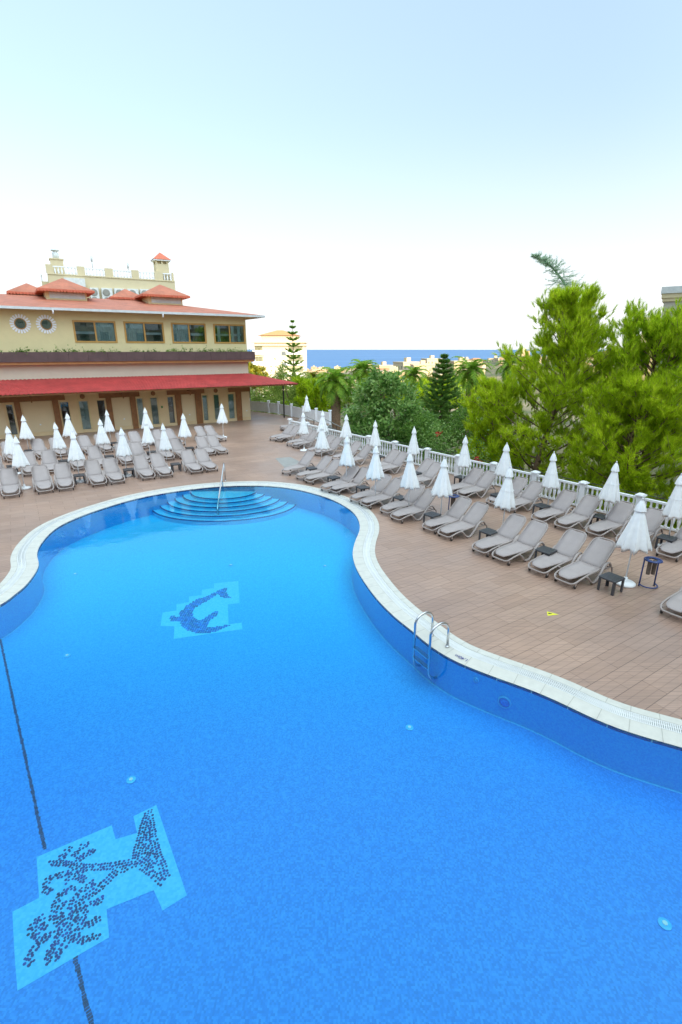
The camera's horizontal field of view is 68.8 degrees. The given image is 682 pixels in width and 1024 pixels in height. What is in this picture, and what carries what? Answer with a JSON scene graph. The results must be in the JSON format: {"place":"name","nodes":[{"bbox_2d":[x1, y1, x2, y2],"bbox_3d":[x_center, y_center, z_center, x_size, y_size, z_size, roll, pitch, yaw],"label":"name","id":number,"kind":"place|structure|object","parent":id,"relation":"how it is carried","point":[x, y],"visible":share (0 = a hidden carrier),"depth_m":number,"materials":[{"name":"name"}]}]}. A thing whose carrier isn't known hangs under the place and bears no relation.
{"place":"outdoors","nodes":[
{"label":"outdoors","id":0,"kind":"place"},
{"bbox_2d":[0,278,298,438],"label":"terrace building","id":1,"kind":"structure","parent":0,"point":[42,392],"depth_m":37.38,"materials":[{"name":"beige paint"}]},
{"bbox_2d":[9,314,30,332],"bbox_3d":[-21.477,-12.610,33.334,1.220,1.220,0.060,-11,21,-31],"label":"round window","id":2,"kind":"structure","parent":1,"relation":"in","point":[20,323],"depth_m":33.34,"materials":[{"name":"white wood"}]},
{"bbox_2d":[36,315,55,333],"bbox_3d":[-20.197,-12.865,34.113,1.220,1.220,0.060,-11,21,-31],"label":"round window","id":3,"kind":"structure","parent":1,"relation":"in","point":[45,323],"depth_m":34.11,"materials":[{"name":"white wood"}]},
{"bbox_2d":[72,320,117,342],"bbox_3d":[-17.807,-13.037,36.025,2.820,1.500,0.590,-11,21,-31],"label":"window frame","id":4,"kind":"structure","parent":1,"relation":"in","point":[104,331],"depth_m":36.11,"materials":[{"name":"brown wood"}]},
{"bbox_2d":[0,345,252,353],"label":"planter greenery","id":5,"kind":"object","parent":1,"relation":"on","point":[173,350],"visible":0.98,"depth_m":37.84,"materials":[{"name":"green plant"}]},
{"bbox_2d":[123,321,164,342],"bbox_3d":[-14.952,-13.605,37.763,2.860,1.500,0.590,-11,21,-31],"label":"window frame","id":6,"kind":"structure","parent":1,"relation":"in","point":[134,331],"depth_m":37.38,"materials":[{"name":"brown wood"}]},
{"bbox_2d":[171,323,206,342],"bbox_3d":[-12.118,-14.169,39.487,2.730,1.500,0.590,-11,21,-31],"label":"window frame","id":7,"kind":"structure","parent":1,"relation":"in","point":[180,331],"depth_m":39.12,"materials":[{"name":"brown wood"}]},
{"bbox_2d":[213,324,245,343],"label":"window frame","id":8,"kind":"structure","parent":1,"relation":"in","point":[231,336],"depth_m":41.15,"materials":[{"name":"brown wood"}]},
{"bbox_2d":[0,508,681,1023],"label":"pool floor","id":9,"kind":"structure","parent":0,"point":[346,846],"depth_m":7.59,"materials":[{"name":"tile"}]},
{"bbox_2d":[0,639,93,1023],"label":"lane line","id":10,"kind":"object","parent":9,"relation":"on","point":[77,970],"visible":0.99,"depth_m":7.57,"materials":[{"name":"tile"}]},
{"bbox_2d":[12,805,186,990],"bbox_3d":[-3.249,4.935,6.642,1.926,0.004,1.654,-11,21,-30],"label":"coral mosaic","id":11,"kind":"object","parent":9,"relation":"on","point":[85,883],"visible":1,"depth_m":6.56,"materials":[{"name":"blue tile"}]},
{"bbox_2d":[161,581,241,638],"bbox_3d":[-3.824,2.627,13.702,2.062,0.004,2.912,-4,19,-13],"label":"dolphin mosaic","id":12,"kind":"object","parent":9,"relation":"on","point":[205,612],"visible":1,"depth_m":13.38,"materials":[{"name":"blue tile"}]},
{"bbox_2d":[153,491,295,524],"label":"pool steps","id":13,"kind":"structure","parent":9,"relation":"on","point":[200,507],"depth_m":20.89,"materials":[{"name":"tile"}]},
{"bbox_2d":[0,487,681,792],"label":"pool wall","id":14,"kind":"structure","parent":9,"relation":"on","point":[640,759],"depth_m":10.08,"materials":[{"name":"tile"}]},
{"bbox_2d":[0,486,681,750],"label":"waterline tiles","id":15,"kind":"object","parent":14,"relation":"attached to","point":[559,704],"visible":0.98,"depth_m":10.42,"materials":[{"name":"blue tile"}]},
{"bbox_2d":[0,507,681,793],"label":"floor edge tiles","id":16,"kind":"object","parent":9,"relation":"on","point":[411,665],"visible":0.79,"depth_m":10.49,"materials":[{"name":"tile"}]},
{"bbox_2d":[0,411,681,719],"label":"pool deck","id":17,"kind":"structure","parent":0,"point":[624,646],"depth_m":13.48,"materials":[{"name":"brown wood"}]},
{"bbox_2d":[0,468,22,498],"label":"sun lounger","id":18,"kind":"object","parent":17,"relation":"on","point":[10,481],"visible":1,"depth_m":21.58,"materials":[{"name":"beige plastic"}]},
{"bbox_2d":[4,426,20,474],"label":"closed parasol","id":19,"kind":"object","parent":17,"relation":"on","point":[9,447],"visible":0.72,"depth_m":24.14,"materials":[{"name":"white fabric"}]},
{"bbox_2d":[12,436,30,489],"bbox_3d":[-14.047,-2.177,21.813,0.686,2.385,0.686,-11,21,-34],"label":"closed parasol","id":20,"kind":"object","parent":17,"relation":"on","point":[19,460],"visible":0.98,"depth_m":21.58,"materials":[{"name":"white fabric"}]},
{"bbox_2d":[31,464,54,493],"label":"sun lounger","id":21,"kind":"object","parent":17,"relation":"on","point":[41,478],"visible":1,"depth_m":22.19,"materials":[{"name":"beige plastic"}]},
{"bbox_2d":[40,449,58,471],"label":"sun lounger","id":22,"kind":"object","parent":17,"relation":"on","point":[49,459],"visible":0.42,"depth_m":25.68,"materials":[{"name":"beige plastic"}]},
{"bbox_2d":[53,422,66,459],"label":"closed parasol","id":23,"kind":"object","parent":17,"relation":"on","point":[59,443],"visible":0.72,"depth_m":25.48,"materials":[{"name":"white fabric"}]},
{"bbox_2d":[53,462,75,491],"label":"sun lounger","id":24,"kind":"object","parent":17,"relation":"on","point":[63,475],"visible":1,"depth_m":22.63,"materials":[{"name":"beige plastic"}]},
{"bbox_2d":[68,431,85,482],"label":"closed parasol","id":25,"kind":"object","parent":17,"relation":"on","point":[76,453],"visible":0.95,"depth_m":22.72,"materials":[{"name":"white fabric"}]},
{"bbox_2d":[84,459,106,486],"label":"sun lounger","id":26,"kind":"object","parent":17,"relation":"on","point":[94,472],"visible":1,"depth_m":23.28,"materials":[{"name":"beige plastic"}]},
{"bbox_2d":[102,457,124,484],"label":"sun lounger","id":27,"kind":"object","parent":17,"relation":"on","point":[112,469],"visible":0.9,"depth_m":23.68,"materials":[{"name":"beige plastic"}]},
{"bbox_2d":[116,428,132,476],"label":"closed parasol","id":28,"kind":"object","parent":17,"relation":"on","point":[123,450],"visible":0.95,"depth_m":23.74,"materials":[{"name":"white fabric"}]},
{"bbox_2d":[132,454,155,480],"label":"sun lounger","id":29,"kind":"object","parent":17,"relation":"on","point":[141,465],"visible":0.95,"depth_m":24.36,"materials":[{"name":"beige plastic"}]},
{"bbox_2d":[149,452,172,478],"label":"sun lounger","id":30,"kind":"object","parent":17,"relation":"on","point":[158,463],"visible":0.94,"depth_m":24.78,"materials":[{"name":"beige plastic"}]},
{"bbox_2d":[180,449,202,474],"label":"sun lounger","id":31,"kind":"object","parent":17,"relation":"on","point":[189,460],"visible":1,"depth_m":25.56,"materials":[{"name":"beige plastic"}]},
{"bbox_2d":[194,448,217,472],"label":"sun lounger","id":32,"kind":"object","parent":17,"relation":"on","point":[202,457],"visible":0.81,"depth_m":25.96,"materials":[{"name":"beige plastic"}]},
{"bbox_2d":[250,400,331,424],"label":"white panel fence","id":33,"kind":"object","parent":17,"relation":"on","point":[291,410],"visible":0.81,"depth_m":46.09,"materials":[{"name":"paint"}]},
{"bbox_2d":[281,451,314,475],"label":"sun lounger","id":34,"kind":"object","parent":17,"relation":"on","point":[306,459],"visible":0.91,"depth_m":25.16,"materials":[{"name":"beige plastic"}]},
{"bbox_2d":[296,455,331,480],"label":"sun lounger","id":35,"kind":"object","parent":17,"relation":"on","point":[322,464],"visible":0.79,"depth_m":24.07,"materials":[{"name":"beige plastic"}]},
{"bbox_2d":[315,423,329,467],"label":"closed parasol","id":36,"kind":"object","parent":17,"relation":"on","point":[322,443],"visible":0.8,"depth_m":25.30,"materials":[{"name":"white fabric"}]},
{"bbox_2d":[304,458,341,484],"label":"sun lounger","id":37,"kind":"object","parent":17,"relation":"on","point":[331,468],"visible":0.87,"depth_m":23.40,"materials":[{"name":"beige plastic"}]},
{"bbox_2d":[320,465,359,492],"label":"sun lounger","id":38,"kind":"object","parent":17,"relation":"on","point":[351,473],"visible":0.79,"depth_m":22.09,"materials":[{"name":"beige plastic"}]},
{"bbox_2d":[0,481,681,748],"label":"pool coping","id":39,"kind":"object","parent":17,"relation":"on","point":[630,726],"visible":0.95,"depth_m":11.17,"materials":[{"name":"stone"}]},
{"bbox_2d":[0,482,681,733],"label":"drain grate","id":40,"kind":"object","parent":39,"relation":"in","point":[380,581],"visible":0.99,"depth_m":11.25,"materials":[{"name":"white plastic"}]},
{"bbox_2d":[412,611,449,678],"bbox_3d":[1.885,2.804,10.477,0.565,1.331,0.590,-10,21,-28],"label":"pool ladder","id":41,"kind":"object","parent":39,"relation":"attached to","point":[423,654],"visible":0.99,"depth_m":10.38,"materials":[{"name":"silver metal"}]},
{"bbox_2d":[339,435,354,487],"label":"closed parasol","id":42,"kind":"object","parent":17,"relation":"on","point":[346,459],"visible":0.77,"depth_m":21.77,"materials":[{"name":"white fabric"}]},
{"bbox_2d":[330,467,369,494],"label":"sun lounger","id":43,"kind":"object","parent":17,"relation":"on","point":[359,477],"visible":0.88,"depth_m":21.70,"materials":[{"name":"beige plastic"}]},
{"bbox_2d":[287,418,423,465],"bbox_3d":[0.230,-4.648,31.496,0.300,1.065,13.973,-13,22,-34],"label":"balustrade","id":44,"kind":"object","parent":17,"relation":"on","point":[395,445],"visible":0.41,"depth_m":29.45,"materials":[{"name":"white paint"}]},
{"bbox_2d":[349,474,391,504],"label":"sun lounger","id":45,"kind":"object","parent":17,"relation":"on","point":[381,485],"visible":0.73,"depth_m":20.45,"materials":[{"name":"beige plastic"}]},
{"bbox_2d":[366,445,384,503],"bbox_3d":[1.354,-1.516,19.792,0.737,2.385,0.744,-1,18,-3],"label":"closed parasol","id":46,"kind":"object","parent":17,"relation":"on","point":[375,471],"visible":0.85,"depth_m":19.52,"materials":[{"name":"white fabric"}]},
{"bbox_2d":[360,477,401,508],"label":"sun lounger","id":47,"kind":"object","parent":17,"relation":"on","point":[392,488],"visible":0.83,"depth_m":19.87,"materials":[{"name":"beige plastic"}]},
{"bbox_2d":[382,451,407,473],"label":"sun lounger","id":48,"kind":"object","parent":17,"relation":"on","point":[399,460],"visible":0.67,"depth_m":25.15,"materials":[{"name":"beige plastic"}]},
{"bbox_2d":[380,483,424,513],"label":"sun lounger","id":49,"kind":"object","parent":17,"relation":"on","point":[415,494],"visible":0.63,"depth_m":19.00,"materials":[{"name":"beige plastic"}]},
{"bbox_2d":[400,452,419,514],"bbox_3d":[2.556,-1.074,18.438,0.737,2.385,0.744,1,19,7],"label":"closed parasol","id":50,"kind":"object","parent":17,"relation":"on","point":[409,480],"visible":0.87,"depth_m":18.15,"materials":[{"name":"white fabric"}]},
{"bbox_2d":[390,488,436,523],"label":"sun lounger","id":51,"kind":"object","parent":17,"relation":"on","point":[422,502],"visible":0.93,"depth_m":18.27,"materials":[{"name":"beige plastic"}]},
{"bbox_2d":[417,462,440,486],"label":"sun lounger","id":52,"kind":"object","parent":17,"relation":"on","point":[431,471],"visible":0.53,"depth_m":22.82,"materials":[{"name":"beige plastic"}]},
{"bbox_2d":[431,457,452,524],"bbox_3d":[3.541,-0.762,17.483,0.737,2.385,0.744,1,17,2],"label":"closed parasol","id":53,"kind":"object","parent":17,"relation":"on","point":[441,488],"visible":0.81,"depth_m":17.22,"materials":[{"name":"white fabric"}]},
{"bbox_2d":[422,496,471,533],"bbox_3d":[3.670,0.091,17.194,1.875,0.950,0.806,-12,22,-32],"label":"sun lounger","id":54,"kind":"object","parent":17,"relation":"on","point":[458,509],"visible":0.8,"depth_m":17.29,"materials":[{"name":"beige plastic"}]},
{"bbox_2d":[437,501,488,540],"bbox_3d":[4.081,0.286,16.596,1.875,0.950,0.806,-12,22,-32],"label":"sun lounger","id":55,"kind":"object","parent":17,"relation":"on","point":[474,515],"visible":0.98,"depth_m":16.67,"materials":[{"name":"beige plastic"}]},
{"bbox_2d":[456,435,471,489],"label":"closed parasol","id":56,"kind":"object","parent":17,"relation":"on","point":[463,461],"visible":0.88,"depth_m":21.55,"materials":[{"name":"white fabric"}]},
{"bbox_2d":[451,467,483,494],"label":"sun lounger","id":57,"kind":"object","parent":17,"relation":"on","point":[473,476],"visible":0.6,"depth_m":21.71,"materials":[{"name":"beige plastic"}]},
{"bbox_2d":[457,470,495,497],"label":"sun lounger","id":58,"kind":"object","parent":17,"relation":"on","point":[485,480],"visible":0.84,"depth_m":21.07,"materials":[{"name":"beige plastic"}]},
{"bbox_2d":[472,513,525,556],"bbox_3d":[4.882,0.692,15.355,1.875,0.950,0.806,-12,22,-32],"label":"sun lounger","id":59,"kind":"object","parent":17,"relation":"on","point":[510,528],"visible":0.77,"depth_m":15.45,"materials":[{"name":"beige plastic"}]},
{"bbox_2d":[494,443,513,484],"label":"closed parasol","id":60,"kind":"object","parent":17,"relation":"on","point":[503,465],"visible":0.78,"depth_m":19.89,"materials":[{"name":"white fabric"}]},
{"bbox_2d":[493,466,514,523],"bbox_3d":[5.323,-0.327,16.153,0.686,2.385,0.686,5,18,13],"label":"closed parasol","id":61,"kind":"object","parent":17,"relation":"on","point":[504,499],"visible":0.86,"depth_m":15.88,"materials":[{"name":"white fabric"}]},
{"bbox_2d":[486,476,527,507],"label":"sun lounger","id":62,"kind":"object","parent":17,"relation":"on","point":[519,483],"visible":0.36,"depth_m":20.12,"materials":[{"name":"beige plastic"}]},
{"bbox_2d":[492,519,547,565],"bbox_3d":[5.321,0.880,14.780,1.875,0.950,0.806,-12,22,-32],"label":"sun lounger","id":63,"kind":"object","parent":17,"relation":"on","point":[529,537],"visible":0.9,"depth_m":14.85,"materials":[{"name":"beige plastic"}]},
{"bbox_2d":[502,481,542,512],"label":"sun lounger","id":64,"kind":"object","parent":17,"relation":"on","point":[531,492],"visible":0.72,"depth_m":19.45,"materials":[{"name":"beige plastic"}]},
{"bbox_2d":[541,451,559,504],"bbox_3d":[7.782,-1.082,18.464,0.617,2.385,0.639,-12,21,-32],"label":"closed parasol","id":65,"kind":"object","parent":17,"relation":"on","point":[550,480],"visible":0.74,"depth_m":18.21,"materials":[{"name":"white fabric"}]},
{"bbox_2d":[424,447,681,531],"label":"balustrade","id":66,"kind":"object","parent":17,"relation":"on","point":[582,487],"visible":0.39,"depth_m":20.14,"materials":[{"name":"white paint"}]},
{"bbox_2d":[531,489,576,522],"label":"sun lounger","id":67,"kind":"object","parent":17,"relation":"on","point":[563,501],"visible":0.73,"depth_m":18.16,"materials":[{"name":"beige plastic"}]},
{"bbox_2d":[528,528,586,577],"bbox_3d":[6.100,1.129,14.018,1.875,0.950,0.806,-12,22,-32],"label":"sun lounger","id":68,"kind":"object","parent":17,"relation":"on","point":[569,544],"visible":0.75,"depth_m":14.09,"materials":[{"name":"beige plastic"}]},
{"bbox_2d":[554,494,600,528],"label":"sun lounger","id":69,"kind":"object","parent":17,"relation":"on","point":[585,508],"visible":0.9,"depth_m":17.50,"materials":[{"name":"beige plastic"}]},
{"bbox_2d":[554,537,615,588],"bbox_3d":[6.559,1.338,13.379,1.875,0.950,0.806,-12,21,-32],"label":"sun lounger","id":70,"kind":"object","parent":17,"relation":"on","point":[594,557],"visible":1,"depth_m":13.46,"materials":[{"name":"beige plastic"}]},
{"bbox_2d":[597,461,619,530],"bbox_3d":[9.121,-0.570,16.898,0.686,2.385,0.685,8,19,21],"label":"closed parasol","id":71,"kind":"object","parent":17,"relation":"on","point":[609,492],"visible":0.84,"depth_m":16.64,"materials":[{"name":"white fabric"}]},
{"bbox_2d":[585,500,634,537],"bbox_3d":[9.043,0.245,16.723,1.875,0.950,0.806,-11,21,-31],"label":"sun lounger","id":72,"kind":"object","parent":17,"relation":"on","point":[619,514],"visible":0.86,"depth_m":16.80,"materials":[{"name":"beige plastic"}]},
{"bbox_2d":[597,572,624,595],"bbox_3d":[6.904,1.831,12.737,0.460,0.404,0.460,-11,21,-30],"label":"side table","id":73,"kind":"object","parent":17,"relation":"on","point":[613,578],"visible":1,"depth_m":12.65,"materials":[{"name":"grey plastic"}]},
{"bbox_2d":[615,498,651,587],"bbox_3d":[7.550,0.770,12.800,0.782,2.385,0.805,1,18,0],"label":"closed parasol","id":74,"kind":"object","parent":17,"relation":"on","point":[634,538],"visible":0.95,"depth_m":12.54,"materials":[{"name":"white fabric"}]},
{"bbox_2d":[615,508,665,543],"bbox_3d":[9.608,0.499,15.944,1.875,0.950,0.806,-12,21,-32],"label":"sun lounger","id":75,"kind":"object","parent":17,"relation":"on","point":[654,519],"visible":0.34,"depth_m":16.08,"materials":[{"name":"beige plastic"}]},
{"bbox_2d":[638,556,662,588],"bbox_3d":[8.019,1.585,12.890,0.455,0.778,0.443,0,18,0],"label":"trash bin","id":76,"kind":"object","parent":17,"relation":"on","point":[656,562],"visible":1,"depth_m":12.84,"materials":[{"name":"blue metal"}]},
{"bbox_2d":[656,526,681,561],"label":"sun lounger","id":77,"kind":"object","parent":17,"relation":"on","point":[675,546],"visible":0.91,"depth_m":14.85,"materials":[{"name":"beige plastic"}]},
{"bbox_2d":[657,473,681,547],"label":"closed parasol","id":78,"kind":"object","parent":17,"relation":"on","point":[672,508],"visible":0.84,"depth_m":15.00,"materials":[{"name":"white fabric"}]},
{"bbox_2d":[660,586,681,618],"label":"sun lounger","id":79,"kind":"object","parent":17,"relation":"on","point":[674,602],"visible":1,"depth_m":11.58,"materials":[{"name":"beige plastic"}]},
{"bbox_2d":[0,0,681,349],"label":"sky","id":80,"kind":"structure","parent":0,"point":[360,174],"materials":[{"name":"white"}]},
{"bbox_2d":[247,350,604,368],"bbox_3d":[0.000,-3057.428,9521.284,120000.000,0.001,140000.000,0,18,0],"label":"sea","id":81,"kind":"structure","parent":0,"point":[328,358],"depth_m":4384.98,"materials":[{"name":"liquid"}]},
{"bbox_2d":[248,356,681,522],"bbox_3d":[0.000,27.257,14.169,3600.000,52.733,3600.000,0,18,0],"label":"terrain","id":82,"kind":"structure","parent":0,"point":[524,406],"depth_m":67.90,"materials":[{"name":"green plant"}]},
{"bbox_2d":[40,249,175,298],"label":"cream hotel","id":83,"kind":"structure","parent":82,"relation":"on","point":[56,267],"depth_m":75.03,"materials":[{"name":"white paint"}]},
{"bbox_2d":[249,371,290,413],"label":"leafy tree","id":84,"kind":"object","parent":82,"relation":"on","point":[257,396],"visible":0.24,"depth_m":63.53,"materials":[{"name":"green plant"}]},
{"bbox_2d":[250,330,309,393],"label":"sunlit apartment block","id":85,"kind":"structure","parent":82,"relation":"on","point":[269,347],"depth_m":143.10,"materials":[{"name":"white paint"}]},
{"bbox_2d":[262,358,315,415],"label":"leafy tree","id":86,"kind":"object","parent":82,"relation":"on","point":[290,393],"visible":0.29,"depth_m":54.88,"materials":[{"name":"green plant"}]},
{"bbox_2d":[282,320,304,398],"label":"norfolk pine","id":87,"kind":"object","parent":82,"relation":"on","point":[293,345],"visible":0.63,"depth_m":73.91,"materials":[{"name":"green plant"}]},
{"bbox_2d":[280,373,343,414],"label":"leafy tree","id":88,"kind":"object","parent":82,"relation":"on","point":[304,389],"visible":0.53,"depth_m":48.80,"materials":[{"name":"green plant"}]},
{"bbox_2d":[313,366,356,435],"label":"palm tree","id":89,"kind":"object","parent":82,"relation":"on","point":[334,386],"visible":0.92,"depth_m":43.60,"materials":[{"name":"green plant"}]},
{"bbox_2d":[345,359,379,412],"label":"palm tree","id":90,"kind":"object","parent":82,"relation":"on","point":[360,374],"visible":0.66,"depth_m":51.39,"materials":[{"name":"green plant"}]},
{"bbox_2d":[339,363,445,463],"bbox_3d":[3.250,-5.560,33.769,8.316,8.688,5.713,0,18,0],"label":"leafy tree","id":91,"kind":"object","parent":82,"relation":"on","point":[393,388],"visible":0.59,"depth_m":33.13,"materials":[{"name":"green plant"}]},
{"bbox_2d":[400,366,428,403],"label":"palm tree","id":92,"kind":"object","parent":82,"relation":"on","point":[412,373],"visible":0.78,"depth_m":47.80,"materials":[{"name":"green plant"}]},
{"bbox_2d":[389,408,444,462],"bbox_3d":[4.903,-3.967,33.361,3.675,5.835,3.074,-7,19,-20],"label":"bush","id":93,"kind":"object","parent":82,"relation":"on","point":[422,420],"visible":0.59,"depth_m":32.48,"materials":[{"name":"green plant"}]},
{"bbox_2d":[417,406,462,468],"bbox_3d":[5.950,-4.387,31.226,3.808,5.337,4.022,-15,23,-39],"label":"red flower bush","id":94,"kind":"object","parent":82,"relation":"on","point":[437,442],"visible":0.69,"depth_m":30.98,"materials":[{"name":"green plant"}]},
{"bbox_2d":[420,353,470,458],"bbox_3d":[7.640,-7.328,38.065,4.864,9.279,4.922,0,18,0],"label":"norfolk pine","id":95,"kind":"object","parent":82,"relation":"on","point":[443,401],"visible":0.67,"depth_m":37.05,"materials":[{"name":"green plant"}]},
{"bbox_2d":[439,397,486,447],"bbox_3d":[9.520,-5.640,35.899,5.541,7.444,4.516,-5,19,-14],"label":"bush","id":96,"kind":"object","parent":82,"relation":"on","point":[455,433],"visible":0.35,"depth_m":34.79,"materials":[{"name":"green plant"}]},
{"bbox_2d":[450,356,494,444],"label":"palm tree","id":97,"kind":"object","parent":82,"relation":"on","point":[472,371],"visible":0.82,"depth_m":44.62,"materials":[{"name":"green plant"}]},
{"bbox_2d":[445,417,501,480],"bbox_3d":[6.923,-1.603,26.243,3.805,6.533,3.886,0,18,0],"label":"red flower bush","id":98,"kind":"object","parent":82,"relation":"on","point":[477,456],"visible":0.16,"depth_m":25.72,"materials":[{"name":"green plant"}]},
{"bbox_2d":[453,371,542,484],"bbox_3d":[8.511,-3.471,27.587,5.039,8.514,4.421,-17,25,-42],"label":"pine tree","id":99,"kind":"object","parent":82,"relation":"on","point":[511,388],"visible":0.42,"depth_m":26.44,"materials":[{"name":"green plant"}]},
{"bbox_2d":[494,356,521,438],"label":"palm tree","id":100,"kind":"object","parent":82,"relation":"on","point":[506,367],"visible":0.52,"depth_m":47.75,"materials":[{"name":"green plant"}]},
{"bbox_2d":[449,278,633,495],"bbox_3d":[10.970,-4.825,25.124,8.767,12.639,8.680,-6,19,-19],"label":"pine tree","id":101,"kind":"object","parent":82,"relation":"on","point":[570,314],"visible":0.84,"depth_m":23.74,"materials":[{"name":"green plant"}]},
{"bbox_2d":[531,251,586,465],"bbox_3d":[11.842,-6.880,28.369,3.422,14.457,2.469,10,20,27],"label":"leaning conifer","id":102,"kind":"object","parent":82,"relation":"on","point":[546,261],"visible":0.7,"depth_m":26.23,"materials":[{"name":"green plant"}]},
{"bbox_2d":[544,296,681,494],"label":"pine tree","id":103,"kind":"object","parent":82,"relation":"on","point":[659,335],"visible":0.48,"depth_m":22.98,"materials":[{"name":"green plant"}]},
{"bbox_2d":[558,360,681,528],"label":"pine tree","id":104,"kind":"object","parent":82,"relation":"on","point":[642,396],"visible":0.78,"depth_m":20.97,"materials":[{"name":"green plant"}]},
{"bbox_2d":[661,286,681,451],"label":"tower block","id":105,"kind":"structure","parent":82,"relation":"on","point":[669,294],"depth_m":43.88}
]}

